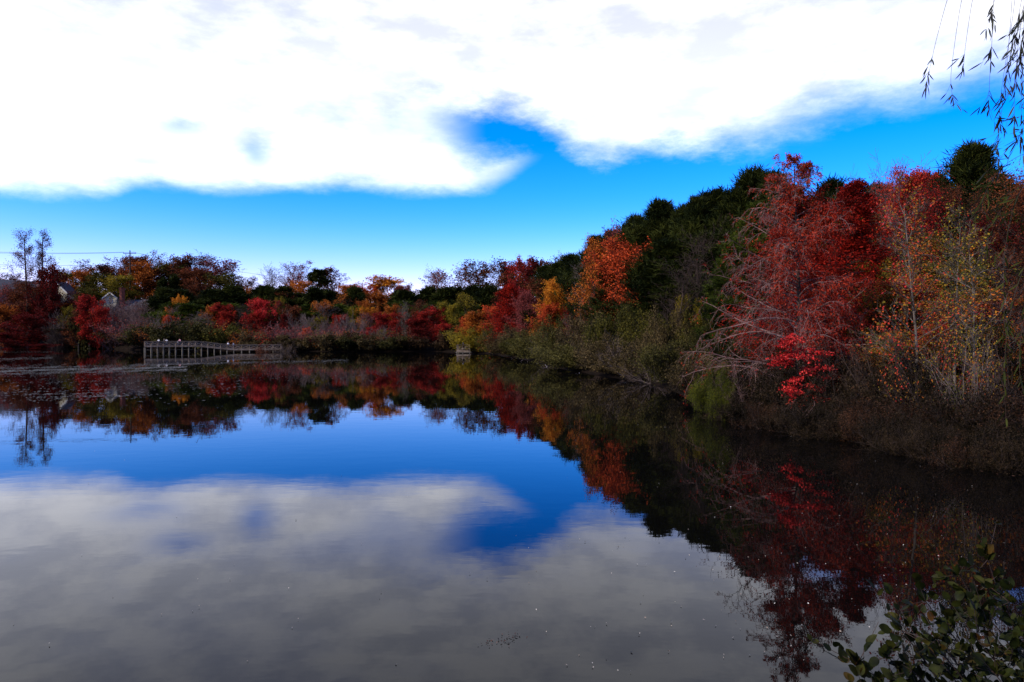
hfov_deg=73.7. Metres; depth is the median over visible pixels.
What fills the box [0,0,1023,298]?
sky
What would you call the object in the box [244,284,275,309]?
pine tree
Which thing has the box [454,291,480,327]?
broadleaf tree
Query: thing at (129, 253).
utility pole
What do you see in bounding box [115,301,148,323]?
shrub
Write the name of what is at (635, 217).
pine tree
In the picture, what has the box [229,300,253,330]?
bare tree
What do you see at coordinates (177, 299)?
broadleaf tree
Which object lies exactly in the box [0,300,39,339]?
broadleaf tree
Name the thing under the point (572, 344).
shrub
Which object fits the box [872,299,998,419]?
shrub
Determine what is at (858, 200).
broadleaf tree
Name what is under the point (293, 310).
broadleaf tree
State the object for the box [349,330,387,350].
shrub
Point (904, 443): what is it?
shrub
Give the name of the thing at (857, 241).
broadleaf tree
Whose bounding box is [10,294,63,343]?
broadleaf tree
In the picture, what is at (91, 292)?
broadleaf tree
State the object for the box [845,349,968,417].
shrub
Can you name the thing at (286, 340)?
shrub
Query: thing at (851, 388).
shrub
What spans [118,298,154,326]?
shrub
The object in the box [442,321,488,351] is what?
shrub
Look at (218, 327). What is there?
shrub
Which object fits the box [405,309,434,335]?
broadleaf tree
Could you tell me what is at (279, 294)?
broadleaf tree
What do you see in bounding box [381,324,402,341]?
shrub
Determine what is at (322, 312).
bare tree
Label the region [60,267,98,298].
broadleaf tree
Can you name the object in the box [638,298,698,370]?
shrub
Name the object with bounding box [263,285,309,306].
pine tree
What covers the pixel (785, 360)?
maple tree
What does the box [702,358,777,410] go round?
shrub
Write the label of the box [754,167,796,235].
pine tree
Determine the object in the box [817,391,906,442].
shrub
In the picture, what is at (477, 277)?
broadleaf tree
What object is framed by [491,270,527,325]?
broadleaf tree
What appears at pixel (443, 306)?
broadleaf tree
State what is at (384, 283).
broadleaf tree
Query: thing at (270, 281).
bare tree
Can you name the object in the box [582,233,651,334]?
broadleaf tree
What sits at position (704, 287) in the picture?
bare tree
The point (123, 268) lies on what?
broadleaf tree
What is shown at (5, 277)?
broadleaf tree
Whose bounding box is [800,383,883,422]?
shrub
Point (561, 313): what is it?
broadleaf tree
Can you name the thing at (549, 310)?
broadleaf tree
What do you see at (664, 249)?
pine tree
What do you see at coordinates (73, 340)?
broadleaf tree
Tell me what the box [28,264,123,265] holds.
power line
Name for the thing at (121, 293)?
house
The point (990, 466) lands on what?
shrub
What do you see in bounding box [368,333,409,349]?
shrub
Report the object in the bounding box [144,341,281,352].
footbridge
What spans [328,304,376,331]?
pine tree
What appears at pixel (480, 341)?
shrub
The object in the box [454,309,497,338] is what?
broadleaf tree
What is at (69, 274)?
broadleaf tree
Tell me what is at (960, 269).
broadleaf tree
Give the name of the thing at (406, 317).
bare tree
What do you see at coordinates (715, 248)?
pine tree
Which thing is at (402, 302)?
pine tree
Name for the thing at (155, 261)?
broadleaf tree
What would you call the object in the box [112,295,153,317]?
shrub
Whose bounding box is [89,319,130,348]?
shrub
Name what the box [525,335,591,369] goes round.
shrub
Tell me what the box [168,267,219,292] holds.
broadleaf tree
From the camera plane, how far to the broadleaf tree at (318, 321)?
203.30 m
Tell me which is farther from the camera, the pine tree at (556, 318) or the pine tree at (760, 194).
the pine tree at (556, 318)
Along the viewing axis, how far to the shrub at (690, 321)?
66.12 m
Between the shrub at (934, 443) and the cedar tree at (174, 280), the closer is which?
the shrub at (934, 443)
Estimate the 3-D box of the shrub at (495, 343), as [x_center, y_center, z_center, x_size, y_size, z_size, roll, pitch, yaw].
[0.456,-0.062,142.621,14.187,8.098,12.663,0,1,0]
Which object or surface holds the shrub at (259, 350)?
on the ground
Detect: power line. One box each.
[23,252,126,253]
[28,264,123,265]
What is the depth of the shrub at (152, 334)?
197.71 m
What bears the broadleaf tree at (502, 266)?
on the ground
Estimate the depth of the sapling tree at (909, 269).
30.30 m
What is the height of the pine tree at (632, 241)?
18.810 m
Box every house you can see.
[0,280,35,304]
[56,282,76,317]
[102,292,125,308]
[112,288,147,321]
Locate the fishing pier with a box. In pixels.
[456,345,471,352]
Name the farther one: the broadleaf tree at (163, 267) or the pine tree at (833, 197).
the broadleaf tree at (163, 267)
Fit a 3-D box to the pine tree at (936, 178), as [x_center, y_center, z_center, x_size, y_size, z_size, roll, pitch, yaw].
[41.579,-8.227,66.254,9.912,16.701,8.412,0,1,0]
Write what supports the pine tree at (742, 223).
on the ground
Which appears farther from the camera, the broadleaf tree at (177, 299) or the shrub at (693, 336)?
the broadleaf tree at (177, 299)
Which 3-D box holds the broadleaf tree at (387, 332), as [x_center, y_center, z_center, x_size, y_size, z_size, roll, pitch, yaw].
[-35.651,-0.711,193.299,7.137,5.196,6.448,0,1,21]
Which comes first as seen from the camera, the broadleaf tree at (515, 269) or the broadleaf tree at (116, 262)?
the broadleaf tree at (515, 269)
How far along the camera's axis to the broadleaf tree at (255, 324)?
202.28 m
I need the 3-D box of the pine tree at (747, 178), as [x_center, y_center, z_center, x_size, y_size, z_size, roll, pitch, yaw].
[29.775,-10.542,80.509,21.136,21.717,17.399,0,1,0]
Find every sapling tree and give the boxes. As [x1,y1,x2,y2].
[846,171,977,378]
[908,202,998,401]
[922,231,1016,402]
[980,242,1023,396]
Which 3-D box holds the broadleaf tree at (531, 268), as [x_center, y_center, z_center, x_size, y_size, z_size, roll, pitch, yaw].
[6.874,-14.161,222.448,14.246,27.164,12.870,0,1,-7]
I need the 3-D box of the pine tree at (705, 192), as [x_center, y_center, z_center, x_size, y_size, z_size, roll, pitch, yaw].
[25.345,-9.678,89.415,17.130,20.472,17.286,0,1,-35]
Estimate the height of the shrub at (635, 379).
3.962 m
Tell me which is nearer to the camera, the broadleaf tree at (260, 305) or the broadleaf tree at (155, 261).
the broadleaf tree at (260, 305)
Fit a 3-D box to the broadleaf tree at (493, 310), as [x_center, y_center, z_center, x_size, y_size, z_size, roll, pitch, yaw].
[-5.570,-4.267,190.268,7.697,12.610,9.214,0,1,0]
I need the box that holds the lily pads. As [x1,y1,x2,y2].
[0,351,358,407]
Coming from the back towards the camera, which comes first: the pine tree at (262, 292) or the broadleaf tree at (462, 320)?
the pine tree at (262, 292)
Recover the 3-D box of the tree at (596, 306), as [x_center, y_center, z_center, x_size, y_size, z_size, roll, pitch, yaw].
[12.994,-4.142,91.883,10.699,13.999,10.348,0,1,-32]
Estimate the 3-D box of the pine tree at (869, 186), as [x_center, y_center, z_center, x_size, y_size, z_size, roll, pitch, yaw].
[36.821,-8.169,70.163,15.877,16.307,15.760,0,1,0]
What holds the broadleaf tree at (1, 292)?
on the ground
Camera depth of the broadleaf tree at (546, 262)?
207.78 m
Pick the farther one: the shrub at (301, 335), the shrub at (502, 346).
the shrub at (301, 335)
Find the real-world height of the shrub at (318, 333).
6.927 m
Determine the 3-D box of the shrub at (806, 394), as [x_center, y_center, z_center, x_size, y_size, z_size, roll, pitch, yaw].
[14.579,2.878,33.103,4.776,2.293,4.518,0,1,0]
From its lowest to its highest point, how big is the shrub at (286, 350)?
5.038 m
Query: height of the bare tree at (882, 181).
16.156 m
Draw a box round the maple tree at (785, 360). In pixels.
[766,333,837,401]
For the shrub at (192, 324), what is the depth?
199.14 m
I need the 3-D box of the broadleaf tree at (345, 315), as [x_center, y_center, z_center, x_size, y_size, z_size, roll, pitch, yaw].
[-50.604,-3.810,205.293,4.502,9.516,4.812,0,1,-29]
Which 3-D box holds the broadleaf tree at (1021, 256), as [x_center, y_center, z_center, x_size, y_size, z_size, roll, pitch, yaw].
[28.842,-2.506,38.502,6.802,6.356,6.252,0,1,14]
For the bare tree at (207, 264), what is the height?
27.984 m
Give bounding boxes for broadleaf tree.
[0,271,22,279]
[0,281,27,301]
[0,282,14,329]
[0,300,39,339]
[0,303,25,347]
[0,312,57,348]
[0,331,30,349]
[2,288,36,330]
[6,285,39,303]
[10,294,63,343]
[21,343,60,349]
[24,259,74,342]
[46,285,65,304]
[53,302,75,317]
[57,304,75,336]
[58,270,81,286]
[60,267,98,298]
[60,306,90,348]
[63,289,98,308]
[65,259,98,301]
[71,286,105,305]
[71,294,105,348]
[73,270,118,299]
[80,263,124,296]
[85,302,117,348]
[93,273,144,303]
[103,255,141,289]
[109,253,160,291]
[118,258,159,299]
[137,266,160,296]
[142,249,167,278]
[149,262,192,288]
[151,253,203,287]
[161,314,178,329]
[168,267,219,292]
[171,294,188,307]
[180,252,224,287]
[184,256,244,292]
[187,281,210,298]
[200,304,217,326]
[201,272,241,289]
[209,302,237,328]
[216,267,245,288]
[216,309,239,331]
[236,274,260,289]
[238,311,270,333]
[241,297,277,330]
[264,300,283,329]
[268,287,297,306]
[271,296,284,333]
[276,312,290,334]
[277,303,303,330]
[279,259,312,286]
[286,280,313,292]
[304,299,333,327]
[308,317,327,333]
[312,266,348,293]
[328,314,345,333]
[334,292,353,305]
[336,281,365,291]
[337,313,350,332]
[348,305,364,331]
[354,298,378,322]
[355,312,379,327]
[356,283,378,313]
[356,306,374,331]
[359,274,406,312]
[360,326,378,335]
[364,290,390,312]
[371,312,396,335]
[376,329,394,335]
[377,303,403,330]
[387,310,409,335]
[391,282,417,296]
[403,316,434,334]
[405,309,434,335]
[406,299,427,328]
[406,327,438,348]
[418,269,457,291]
[425,306,450,342]
[429,300,451,331]
[431,323,452,341]
[442,301,465,330]
[444,255,500,286]
[448,263,481,286]
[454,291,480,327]
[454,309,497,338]
[456,316,466,338]
[478,304,498,327]
[479,261,515,288]
[479,283,524,351]
[491,256,515,289]
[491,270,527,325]
[502,254,538,289]
[502,277,521,325]
[503,288,541,337]
[515,255,543,308]
[526,276,545,316]
[526,278,573,338]
[528,301,565,337]
[531,256,552,296]
[560,293,570,325]
[565,232,617,325]
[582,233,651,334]
[592,218,621,284]
[670,293,692,332]
[676,152,892,417]
[691,298,704,331]
[717,177,933,362]
[735,245,857,369]
[776,228,938,363]
[821,210,908,320]
[837,256,925,350]
[837,274,975,359]
[842,227,1001,322]
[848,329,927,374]
[864,163,968,311]
[869,256,1023,346]
[876,158,919,272]
[886,214,993,311]
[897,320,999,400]
[901,286,1023,354]
[917,180,995,263]
[935,211,1023,311]
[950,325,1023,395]
[959,159,1023,318]
[971,243,1023,340]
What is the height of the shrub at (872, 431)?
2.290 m
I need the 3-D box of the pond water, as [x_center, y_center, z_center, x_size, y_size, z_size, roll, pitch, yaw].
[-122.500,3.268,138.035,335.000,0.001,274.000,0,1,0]
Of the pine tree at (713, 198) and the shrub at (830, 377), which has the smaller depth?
the shrub at (830, 377)
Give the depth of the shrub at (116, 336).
207.17 m
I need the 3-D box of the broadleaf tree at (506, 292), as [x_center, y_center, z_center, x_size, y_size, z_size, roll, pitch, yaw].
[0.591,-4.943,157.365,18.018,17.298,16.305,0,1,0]
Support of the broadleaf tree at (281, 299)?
on the ground
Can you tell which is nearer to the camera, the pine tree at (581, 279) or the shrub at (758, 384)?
the shrub at (758, 384)
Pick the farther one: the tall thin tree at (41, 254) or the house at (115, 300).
the house at (115, 300)
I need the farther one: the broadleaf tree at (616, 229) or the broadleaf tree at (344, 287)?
the broadleaf tree at (344, 287)
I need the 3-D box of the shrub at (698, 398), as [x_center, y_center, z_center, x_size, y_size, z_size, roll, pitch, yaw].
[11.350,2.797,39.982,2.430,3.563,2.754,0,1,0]
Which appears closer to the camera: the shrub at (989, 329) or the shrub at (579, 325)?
the shrub at (989, 329)
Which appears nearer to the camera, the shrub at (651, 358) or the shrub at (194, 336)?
the shrub at (651, 358)
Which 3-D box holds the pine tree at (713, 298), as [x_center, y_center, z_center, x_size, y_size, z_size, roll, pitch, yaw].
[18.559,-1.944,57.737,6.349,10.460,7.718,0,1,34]
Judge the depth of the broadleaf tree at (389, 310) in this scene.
207.42 m
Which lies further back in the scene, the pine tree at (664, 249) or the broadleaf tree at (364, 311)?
the broadleaf tree at (364, 311)
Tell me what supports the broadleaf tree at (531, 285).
on the ground
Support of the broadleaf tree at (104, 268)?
on the ground
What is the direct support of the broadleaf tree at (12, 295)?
on the ground
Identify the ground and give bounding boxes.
[0,320,1023,448]
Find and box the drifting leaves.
[161,380,1003,670]
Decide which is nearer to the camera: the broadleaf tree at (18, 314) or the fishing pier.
the fishing pier
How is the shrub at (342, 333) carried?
on the ground
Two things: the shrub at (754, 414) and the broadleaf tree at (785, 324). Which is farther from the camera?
the broadleaf tree at (785, 324)
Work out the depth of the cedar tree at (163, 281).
245.76 m
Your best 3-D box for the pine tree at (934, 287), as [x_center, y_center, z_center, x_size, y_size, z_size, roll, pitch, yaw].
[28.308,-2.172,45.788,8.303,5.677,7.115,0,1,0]
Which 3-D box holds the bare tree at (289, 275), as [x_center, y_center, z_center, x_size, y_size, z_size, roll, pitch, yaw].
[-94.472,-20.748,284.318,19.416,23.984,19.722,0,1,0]
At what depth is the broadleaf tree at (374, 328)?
196.63 m
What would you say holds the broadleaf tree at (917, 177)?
on the ground
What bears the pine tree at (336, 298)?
on the ground
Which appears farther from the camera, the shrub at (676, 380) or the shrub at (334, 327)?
the shrub at (334, 327)
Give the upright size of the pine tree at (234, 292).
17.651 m
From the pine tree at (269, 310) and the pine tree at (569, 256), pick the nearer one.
the pine tree at (569, 256)
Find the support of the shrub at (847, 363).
on the ground
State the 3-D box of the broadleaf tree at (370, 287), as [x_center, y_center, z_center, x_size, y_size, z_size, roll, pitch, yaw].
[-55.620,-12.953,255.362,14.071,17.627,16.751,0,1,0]
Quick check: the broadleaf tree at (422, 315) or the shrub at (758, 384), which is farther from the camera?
the broadleaf tree at (422, 315)
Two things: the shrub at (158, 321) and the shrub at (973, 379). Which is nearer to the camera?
the shrub at (973, 379)
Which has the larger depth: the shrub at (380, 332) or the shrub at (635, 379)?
the shrub at (380, 332)
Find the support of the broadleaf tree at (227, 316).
on the ground
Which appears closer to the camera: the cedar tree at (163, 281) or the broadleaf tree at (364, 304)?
the broadleaf tree at (364, 304)
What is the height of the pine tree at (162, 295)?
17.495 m
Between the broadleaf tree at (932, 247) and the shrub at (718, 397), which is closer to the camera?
the shrub at (718, 397)
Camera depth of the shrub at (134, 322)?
220.75 m
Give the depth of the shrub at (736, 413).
34.25 m
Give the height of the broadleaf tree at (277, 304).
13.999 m
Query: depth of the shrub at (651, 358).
56.03 m
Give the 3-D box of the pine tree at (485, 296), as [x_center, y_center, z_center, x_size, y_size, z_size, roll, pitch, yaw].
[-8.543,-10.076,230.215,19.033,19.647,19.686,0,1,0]
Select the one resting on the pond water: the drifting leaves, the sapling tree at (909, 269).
the drifting leaves
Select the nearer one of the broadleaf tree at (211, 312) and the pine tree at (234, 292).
the broadleaf tree at (211, 312)
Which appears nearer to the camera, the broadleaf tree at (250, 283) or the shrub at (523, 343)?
the shrub at (523, 343)
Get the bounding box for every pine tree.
[129,301,178,330]
[139,286,180,322]
[146,302,207,328]
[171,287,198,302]
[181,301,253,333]
[187,288,242,308]
[214,284,253,313]
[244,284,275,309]
[244,304,293,331]
[248,284,270,310]
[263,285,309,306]
[289,303,330,336]
[292,291,305,301]
[300,285,327,305]
[304,268,333,287]
[306,303,362,332]
[321,288,338,303]
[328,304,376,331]
[329,291,369,304]
[338,285,379,306]
[377,300,426,335]
[378,289,422,309]
[382,289,407,309]
[416,284,437,305]
[416,301,453,337]
[423,285,459,305]
[447,286,464,301]
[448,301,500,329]
[460,284,481,302]
[467,283,504,324]
[514,252,581,330]
[524,264,550,294]
[533,260,562,318]
[549,231,604,301]
[553,253,592,331]
[554,233,602,322]
[568,227,618,313]
[573,211,646,315]
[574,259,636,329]
[590,220,642,286]
[590,236,708,325]
[606,196,676,291]
[623,187,710,280]
[628,230,718,335]
[630,217,668,323]
[638,201,686,312]
[668,194,713,270]
[670,184,726,239]
[684,183,749,271]
[684,226,775,325]
[688,258,769,353]
[690,160,801,310]
[702,201,795,330]
[732,175,778,252]
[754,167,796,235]
[764,183,800,265]
[765,192,816,254]
[806,171,849,208]
[826,195,845,237]
[832,180,912,251]
[890,269,983,328]
[905,168,962,216]
[910,137,1016,232]
[918,234,1022,311]
[926,171,963,216]
[960,168,1006,238]
[978,182,1023,232]
[999,170,1023,194]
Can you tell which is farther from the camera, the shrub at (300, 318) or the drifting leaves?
the shrub at (300, 318)
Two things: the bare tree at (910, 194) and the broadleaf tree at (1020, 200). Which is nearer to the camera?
the broadleaf tree at (1020, 200)
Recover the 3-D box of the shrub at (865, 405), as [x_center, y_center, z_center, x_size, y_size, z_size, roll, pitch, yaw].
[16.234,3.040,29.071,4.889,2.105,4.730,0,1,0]
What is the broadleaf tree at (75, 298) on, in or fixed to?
on the ground
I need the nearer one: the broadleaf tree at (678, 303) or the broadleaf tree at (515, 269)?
the broadleaf tree at (678, 303)
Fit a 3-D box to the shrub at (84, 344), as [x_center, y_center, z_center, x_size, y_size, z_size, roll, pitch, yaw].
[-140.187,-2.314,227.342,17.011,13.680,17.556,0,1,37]
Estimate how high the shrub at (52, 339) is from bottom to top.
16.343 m
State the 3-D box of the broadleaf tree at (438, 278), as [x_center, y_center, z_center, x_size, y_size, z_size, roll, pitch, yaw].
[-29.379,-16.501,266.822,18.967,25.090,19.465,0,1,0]
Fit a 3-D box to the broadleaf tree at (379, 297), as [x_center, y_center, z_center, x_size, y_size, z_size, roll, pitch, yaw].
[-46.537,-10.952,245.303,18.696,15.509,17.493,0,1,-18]
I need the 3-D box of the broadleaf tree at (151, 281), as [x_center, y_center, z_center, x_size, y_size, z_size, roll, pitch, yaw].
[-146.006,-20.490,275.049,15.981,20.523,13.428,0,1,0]
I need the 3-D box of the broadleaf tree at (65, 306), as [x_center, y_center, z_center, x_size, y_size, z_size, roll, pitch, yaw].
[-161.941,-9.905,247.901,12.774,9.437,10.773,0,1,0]
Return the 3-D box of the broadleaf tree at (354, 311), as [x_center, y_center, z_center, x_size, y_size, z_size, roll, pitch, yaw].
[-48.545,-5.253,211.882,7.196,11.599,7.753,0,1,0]
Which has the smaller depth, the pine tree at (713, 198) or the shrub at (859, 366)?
the shrub at (859, 366)
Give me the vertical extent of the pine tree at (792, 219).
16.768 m
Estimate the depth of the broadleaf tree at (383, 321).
201.50 m
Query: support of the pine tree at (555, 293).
on the ground
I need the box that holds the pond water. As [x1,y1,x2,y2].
[0,347,1023,681]
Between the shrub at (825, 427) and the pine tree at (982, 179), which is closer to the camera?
the shrub at (825, 427)
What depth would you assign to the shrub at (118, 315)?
235.97 m
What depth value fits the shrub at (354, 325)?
201.53 m
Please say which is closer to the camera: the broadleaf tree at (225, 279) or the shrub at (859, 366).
the shrub at (859, 366)
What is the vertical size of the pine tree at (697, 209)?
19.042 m
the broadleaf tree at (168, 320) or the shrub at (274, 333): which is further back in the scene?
the broadleaf tree at (168, 320)
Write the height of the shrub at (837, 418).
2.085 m
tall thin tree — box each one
[0,228,39,347]
[28,228,54,342]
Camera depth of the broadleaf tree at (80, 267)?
287.36 m
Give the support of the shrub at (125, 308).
on the ground
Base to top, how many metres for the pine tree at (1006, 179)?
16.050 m
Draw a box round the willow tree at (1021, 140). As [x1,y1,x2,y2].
[920,0,1023,426]
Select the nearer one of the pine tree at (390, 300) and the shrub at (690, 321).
the shrub at (690, 321)
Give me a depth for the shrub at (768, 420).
31.47 m
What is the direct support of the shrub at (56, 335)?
on the ground
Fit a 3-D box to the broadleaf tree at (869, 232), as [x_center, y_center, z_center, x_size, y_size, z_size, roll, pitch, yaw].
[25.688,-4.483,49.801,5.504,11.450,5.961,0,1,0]
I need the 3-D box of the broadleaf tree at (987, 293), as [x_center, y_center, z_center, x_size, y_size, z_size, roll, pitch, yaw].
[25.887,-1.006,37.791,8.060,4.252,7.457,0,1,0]
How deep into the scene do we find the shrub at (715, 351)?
53.68 m
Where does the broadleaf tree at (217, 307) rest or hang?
on the ground
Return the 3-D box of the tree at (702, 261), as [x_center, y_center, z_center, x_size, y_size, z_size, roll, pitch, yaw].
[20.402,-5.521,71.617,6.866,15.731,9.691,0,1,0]
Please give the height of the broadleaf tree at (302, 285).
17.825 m
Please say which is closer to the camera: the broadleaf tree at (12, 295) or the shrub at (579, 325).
the shrub at (579, 325)
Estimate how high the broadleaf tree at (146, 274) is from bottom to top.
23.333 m
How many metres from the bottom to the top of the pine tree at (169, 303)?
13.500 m
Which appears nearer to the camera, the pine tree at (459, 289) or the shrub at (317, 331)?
the shrub at (317, 331)
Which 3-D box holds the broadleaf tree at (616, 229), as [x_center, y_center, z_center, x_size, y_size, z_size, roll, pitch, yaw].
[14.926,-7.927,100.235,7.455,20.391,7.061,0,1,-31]
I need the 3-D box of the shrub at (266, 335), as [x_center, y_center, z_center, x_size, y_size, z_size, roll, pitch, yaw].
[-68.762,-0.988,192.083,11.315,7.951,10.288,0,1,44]
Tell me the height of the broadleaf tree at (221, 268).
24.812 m
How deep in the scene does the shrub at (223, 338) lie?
192.79 m
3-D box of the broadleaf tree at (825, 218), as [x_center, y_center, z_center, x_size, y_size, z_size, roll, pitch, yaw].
[15.291,-2.284,37.478,12.469,15.936,13.615,0,1,0]
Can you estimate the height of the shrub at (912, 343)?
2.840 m
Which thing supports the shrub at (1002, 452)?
on the ground
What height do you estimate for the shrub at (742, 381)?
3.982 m
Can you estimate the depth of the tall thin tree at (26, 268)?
238.77 m
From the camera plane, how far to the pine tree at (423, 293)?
235.81 m
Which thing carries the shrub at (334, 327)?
on the ground
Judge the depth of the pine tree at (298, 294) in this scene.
232.81 m
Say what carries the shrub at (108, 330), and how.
on the ground
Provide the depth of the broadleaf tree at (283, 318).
204.12 m
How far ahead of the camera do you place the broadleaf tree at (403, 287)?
259.26 m
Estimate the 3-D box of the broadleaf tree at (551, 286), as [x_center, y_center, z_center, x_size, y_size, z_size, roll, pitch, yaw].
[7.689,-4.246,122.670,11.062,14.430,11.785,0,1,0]
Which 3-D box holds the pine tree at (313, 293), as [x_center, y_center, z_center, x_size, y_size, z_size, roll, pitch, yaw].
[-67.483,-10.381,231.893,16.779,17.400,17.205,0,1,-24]
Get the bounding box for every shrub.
[41,310,76,347]
[45,307,78,347]
[65,316,121,348]
[89,315,150,343]
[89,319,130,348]
[90,298,145,325]
[90,329,124,341]
[92,297,125,316]
[101,321,163,346]
[107,306,154,330]
[110,298,146,319]
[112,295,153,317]
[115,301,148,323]
[115,326,156,346]
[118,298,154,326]
[132,318,167,345]
[140,320,182,348]
[147,310,183,329]
[156,319,208,348]
[173,315,223,347]
[174,318,235,348]
[198,323,254,348]
[205,319,236,345]
[226,327,252,347]
[226,330,268,350]
[228,318,278,343]
[246,324,287,348]
[249,332,282,348]
[252,342,271,352]
[264,321,299,347]
[271,320,306,339]
[273,341,300,351]
[278,334,302,349]
[281,309,316,335]
[289,336,319,350]
[290,314,330,334]
[294,325,326,347]
[305,326,340,345]
[307,332,343,350]
[318,316,341,334]
[323,327,359,345]
[326,330,369,349]
[328,323,359,349]
[336,310,368,334]
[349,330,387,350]
[363,330,399,349]
[368,324,391,338]
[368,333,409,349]
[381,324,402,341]
[393,335,429,349]
[397,327,430,349]
[429,332,461,349]
[438,324,462,339]
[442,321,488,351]
[474,325,506,352]
[481,321,528,354]
[498,333,534,356]
[501,319,556,359]
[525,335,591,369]
[530,314,577,360]
[552,305,619,364]
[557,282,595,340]
[564,313,618,369]
[570,329,633,374]
[579,299,638,359]
[593,325,638,375]
[606,330,672,378]
[610,300,672,350]
[614,352,661,383]
[628,331,714,385]
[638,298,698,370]
[661,345,744,392]
[661,362,714,396]
[662,305,712,351]
[682,316,730,362]
[685,362,723,412]
[698,403,738,420]
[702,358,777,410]
[703,318,765,370]
[703,359,737,420]
[711,391,777,426]
[712,346,784,409]
[720,326,794,380]
[729,397,791,430]
[732,352,830,411]
[755,405,814,435]
[758,347,846,413]
[766,378,855,417]
[771,393,832,437]
[781,399,860,441]
[789,325,891,420]
[789,334,895,402]
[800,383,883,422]
[807,521,1023,681]
[812,403,865,441]
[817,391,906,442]
[821,345,945,411]
[827,386,940,427]
[831,312,949,422]
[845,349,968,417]
[846,400,925,449]
[860,393,968,433]
[862,412,934,456]
[863,325,936,356]
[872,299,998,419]
[883,375,1023,434]
[886,417,974,461]
[902,350,1009,393]
[909,421,972,467]
[913,315,1003,425]
[929,384,1023,440]
[931,339,1023,396]
[944,416,1021,473]
[953,314,1022,346]
[955,381,1023,425]
[959,318,1023,422]
[965,422,1023,475]
[966,335,1023,390]
[997,308,1023,345]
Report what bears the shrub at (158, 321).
on the ground
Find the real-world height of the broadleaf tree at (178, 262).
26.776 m
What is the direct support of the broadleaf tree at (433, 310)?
on the ground
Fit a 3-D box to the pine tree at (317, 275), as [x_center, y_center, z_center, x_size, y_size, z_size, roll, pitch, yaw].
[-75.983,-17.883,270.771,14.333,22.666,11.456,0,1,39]
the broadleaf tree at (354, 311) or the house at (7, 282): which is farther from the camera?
the house at (7, 282)
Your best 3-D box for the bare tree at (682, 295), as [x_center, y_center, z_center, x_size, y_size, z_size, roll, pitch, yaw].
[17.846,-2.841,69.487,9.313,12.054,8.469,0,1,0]
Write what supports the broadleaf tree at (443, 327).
on the ground
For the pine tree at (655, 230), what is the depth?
91.03 m
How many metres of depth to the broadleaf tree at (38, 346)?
210.46 m
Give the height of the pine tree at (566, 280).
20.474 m
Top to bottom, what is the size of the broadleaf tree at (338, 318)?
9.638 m
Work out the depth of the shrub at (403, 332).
186.50 m
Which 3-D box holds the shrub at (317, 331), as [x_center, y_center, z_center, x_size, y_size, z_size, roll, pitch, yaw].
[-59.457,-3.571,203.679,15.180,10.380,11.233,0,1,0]
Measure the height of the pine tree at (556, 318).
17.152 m
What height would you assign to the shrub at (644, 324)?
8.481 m
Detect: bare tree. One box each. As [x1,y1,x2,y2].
[177,311,216,324]
[191,250,217,271]
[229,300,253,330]
[254,261,286,286]
[259,272,278,285]
[266,262,305,285]
[312,303,341,330]
[396,301,409,334]
[425,263,453,287]
[570,260,586,315]
[647,253,707,328]
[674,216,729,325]
[689,264,720,328]
[828,163,859,214]
[867,149,909,318]
[874,152,936,257]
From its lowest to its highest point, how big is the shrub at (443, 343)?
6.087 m
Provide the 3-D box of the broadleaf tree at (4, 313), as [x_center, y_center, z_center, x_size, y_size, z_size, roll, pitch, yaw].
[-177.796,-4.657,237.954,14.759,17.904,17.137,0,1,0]
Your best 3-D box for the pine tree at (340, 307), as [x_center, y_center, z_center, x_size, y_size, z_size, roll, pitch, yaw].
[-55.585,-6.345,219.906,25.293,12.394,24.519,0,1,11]
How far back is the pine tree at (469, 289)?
233.68 m
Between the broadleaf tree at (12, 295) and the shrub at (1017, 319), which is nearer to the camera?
the shrub at (1017, 319)
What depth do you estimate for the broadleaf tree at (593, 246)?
95.96 m
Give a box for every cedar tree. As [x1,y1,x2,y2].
[147,276,168,310]
[168,273,179,289]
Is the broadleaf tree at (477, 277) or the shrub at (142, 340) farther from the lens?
the broadleaf tree at (477, 277)
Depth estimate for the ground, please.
184.28 m
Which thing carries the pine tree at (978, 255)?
on the ground
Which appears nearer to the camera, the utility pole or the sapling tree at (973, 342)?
the sapling tree at (973, 342)
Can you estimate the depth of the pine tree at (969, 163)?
63.72 m
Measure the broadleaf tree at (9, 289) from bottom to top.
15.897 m
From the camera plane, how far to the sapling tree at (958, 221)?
30.62 m
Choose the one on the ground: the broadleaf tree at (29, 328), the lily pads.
the broadleaf tree at (29, 328)
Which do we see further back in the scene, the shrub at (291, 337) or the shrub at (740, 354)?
the shrub at (291, 337)
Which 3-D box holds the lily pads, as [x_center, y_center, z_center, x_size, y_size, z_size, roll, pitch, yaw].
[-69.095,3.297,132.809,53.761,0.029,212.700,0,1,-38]
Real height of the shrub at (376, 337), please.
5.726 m
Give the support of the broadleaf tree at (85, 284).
on the ground
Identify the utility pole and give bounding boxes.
[123,250,135,290]
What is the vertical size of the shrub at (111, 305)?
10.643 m
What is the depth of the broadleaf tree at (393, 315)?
202.47 m
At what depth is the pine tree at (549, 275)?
148.79 m
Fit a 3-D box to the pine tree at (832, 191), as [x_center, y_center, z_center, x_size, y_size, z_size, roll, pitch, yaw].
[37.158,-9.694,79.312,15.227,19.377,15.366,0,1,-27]
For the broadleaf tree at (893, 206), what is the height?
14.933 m
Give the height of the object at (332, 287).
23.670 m

